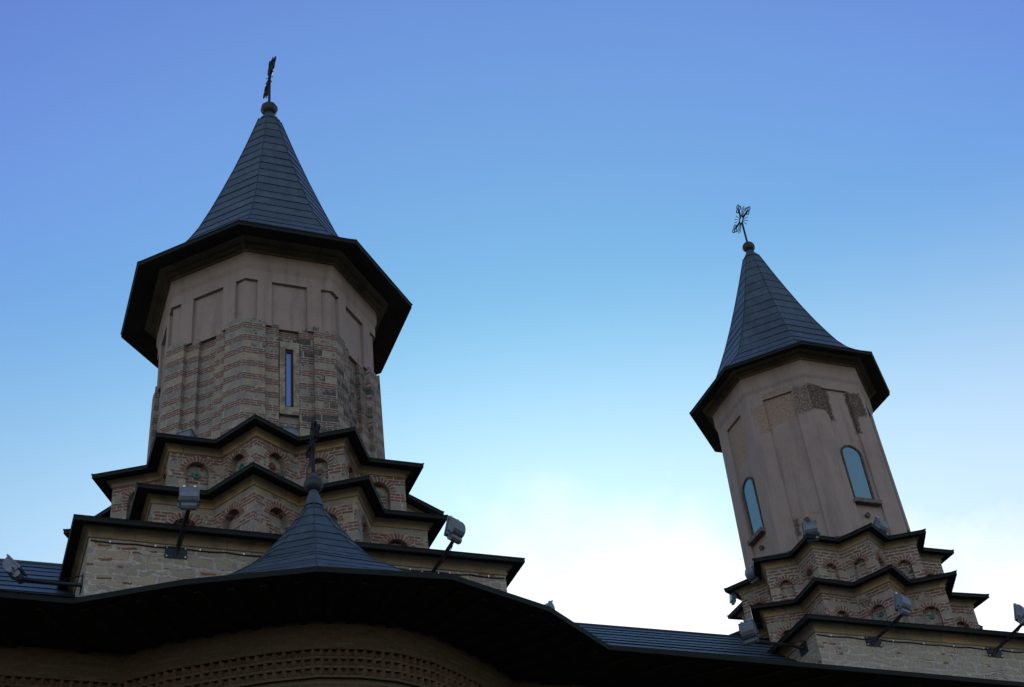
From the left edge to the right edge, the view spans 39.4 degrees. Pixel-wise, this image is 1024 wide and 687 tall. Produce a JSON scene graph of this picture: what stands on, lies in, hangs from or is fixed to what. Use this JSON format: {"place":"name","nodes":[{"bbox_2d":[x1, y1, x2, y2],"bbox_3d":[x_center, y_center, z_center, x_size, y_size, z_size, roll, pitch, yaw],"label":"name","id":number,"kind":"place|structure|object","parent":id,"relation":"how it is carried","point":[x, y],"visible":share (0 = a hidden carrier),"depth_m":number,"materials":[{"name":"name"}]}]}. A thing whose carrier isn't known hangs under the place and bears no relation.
{"place":"outdoors","nodes":[
{"label":"outdoors","id":0,"kind":"place"},
{"bbox_2d":[0,0,1023,634],"label":"sky","id":1,"kind":"structure","parent":0,"point":[553,190],"materials":[{"name":"blue"}]},
{"label":"ground","id":2,"kind":"structure","parent":0,"visible":0},
{"bbox_2d":[0,56,1023,686],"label":"monastery church","id":3,"kind":"structure","parent":2,"relation":"on","point":[266,302],"depth_m":27.83,"materials":[{"name":"brick"}]},
{"bbox_2d":[3,554,83,594],"bbox_3d":[-7.471,3.651,22.842,1.274,0.485,0.408,8,-40,-19],"label":"floodlight","id":4,"kind":"object","parent":3,"relation":"attached to","point":[13,569],"visible":0.97,"depth_m":22.66,"materials":[{"name":"grey metal"}]},
{"bbox_2d":[164,485,200,559],"bbox_3d":[-5.322,2.857,23.205,0.369,0.888,1.008,10,-41,-21],"label":"floodlight","id":5,"kind":"object","parent":3,"relation":"attached to","point":[188,501],"visible":1,"depth_m":23.06,"materials":[{"name":"grey metal"}]},
{"bbox_2d":[176,428,195,436],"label":"floodlight","id":6,"kind":"object","parent":3,"relation":"attached to","point":[189,432],"visible":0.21,"depth_m":26.63,"materials":[{"name":"grey metal"}]},
{"bbox_2d":[281,425,297,435],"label":"floodlight","id":7,"kind":"object","parent":3,"relation":"attached to","point":[293,429],"visible":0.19,"depth_m":27.18,"materials":[{"name":"grey metal"}]},
{"bbox_2d":[91,539,504,578],"bbox_3d":[-3.442,3.650,24.096,7.081,0.043,0.034,8,-40,-19],"label":"cable","id":8,"kind":"object","parent":3,"relation":"attached to","point":[243,554],"visible":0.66,"depth_m":23.65,"materials":[{"name":"black paint"}]},
{"bbox_2d":[421,515,465,572],"bbox_3d":[-1.178,3.522,24.614,0.371,0.811,1.086,19,-44,-29],"label":"floodlight","id":9,"kind":"object","parent":3,"relation":"attached to","point":[455,530],"visible":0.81,"depth_m":24.42,"materials":[{"name":"grey metal"}]},
{"bbox_2d":[544,600,554,608],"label":"floodlight","id":10,"kind":"object","parent":3,"relation":"attached to","point":[550,603],"visible":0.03,"depth_m":25.83,"materials":[{"name":"grey metal"}]},
{"bbox_2d":[729,592,736,604],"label":"floodlight","id":11,"kind":"object","parent":3,"relation":"attached to","point":[732,597],"visible":1,"depth_m":32.42,"materials":[{"name":"grey metal"}]},
{"bbox_2d":[745,565,759,583],"bbox_3d":[5.395,5.189,32.109,0.255,0.344,0.296,20,-45,-30],"label":"floodlight","id":12,"kind":"object","parent":3,"relation":"attached to","point":[750,575],"visible":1,"depth_m":32.04,"materials":[{"name":"grey metal"}]},
{"bbox_2d":[738,619,808,656],"bbox_3d":[5.120,5.755,28.093,1.458,0.567,0.423,8,-40,-19],"label":"floodlight","id":13,"kind":"object","parent":3,"relation":"attached to","point":[749,632],"visible":1,"depth_m":27.92,"materials":[{"name":"grey metal"}]},
{"bbox_2d":[801,520,819,541],"bbox_3d":[6.468,4.055,30.990,0.370,0.460,0.293,-10,-38,5],"label":"floodlight","id":14,"kind":"object","parent":3,"relation":"attached to","point":[810,527],"visible":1,"depth_m":30.88,"materials":[{"name":"grey metal"}]},
{"bbox_2d":[873,516,887,533],"bbox_3d":[8.084,4.058,31.505,0.370,0.449,0.306,26,-48,-35],"label":"floodlight","id":15,"kind":"object","parent":3,"relation":"attached to","point":[880,524],"visible":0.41,"depth_m":31.43,"materials":[{"name":"grey metal"}]},
{"bbox_2d":[864,593,910,646],"bbox_3d":[7.436,5.455,28.290,0.370,0.802,1.031,26,-49,-35],"label":"floodlight","id":16,"kind":"object","parent":3,"relation":"attached to","point":[902,605],"visible":1,"depth_m":28.13,"materials":[{"name":"grey metal"}]},
{"bbox_2d":[817,634,1023,652],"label":"cable","id":17,"kind":"object","parent":3,"relation":"attached to","point":[982,648],"visible":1,"depth_m":28.68,"materials":[{"name":"black rubber"}]},
{"bbox_2d":[985,603,1023,657],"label":"floodlight","id":18,"kind":"object","parent":3,"relation":"attached to","point":[1018,618],"visible":1,"depth_m":29.09,"materials":[{"name":"grey metal"}]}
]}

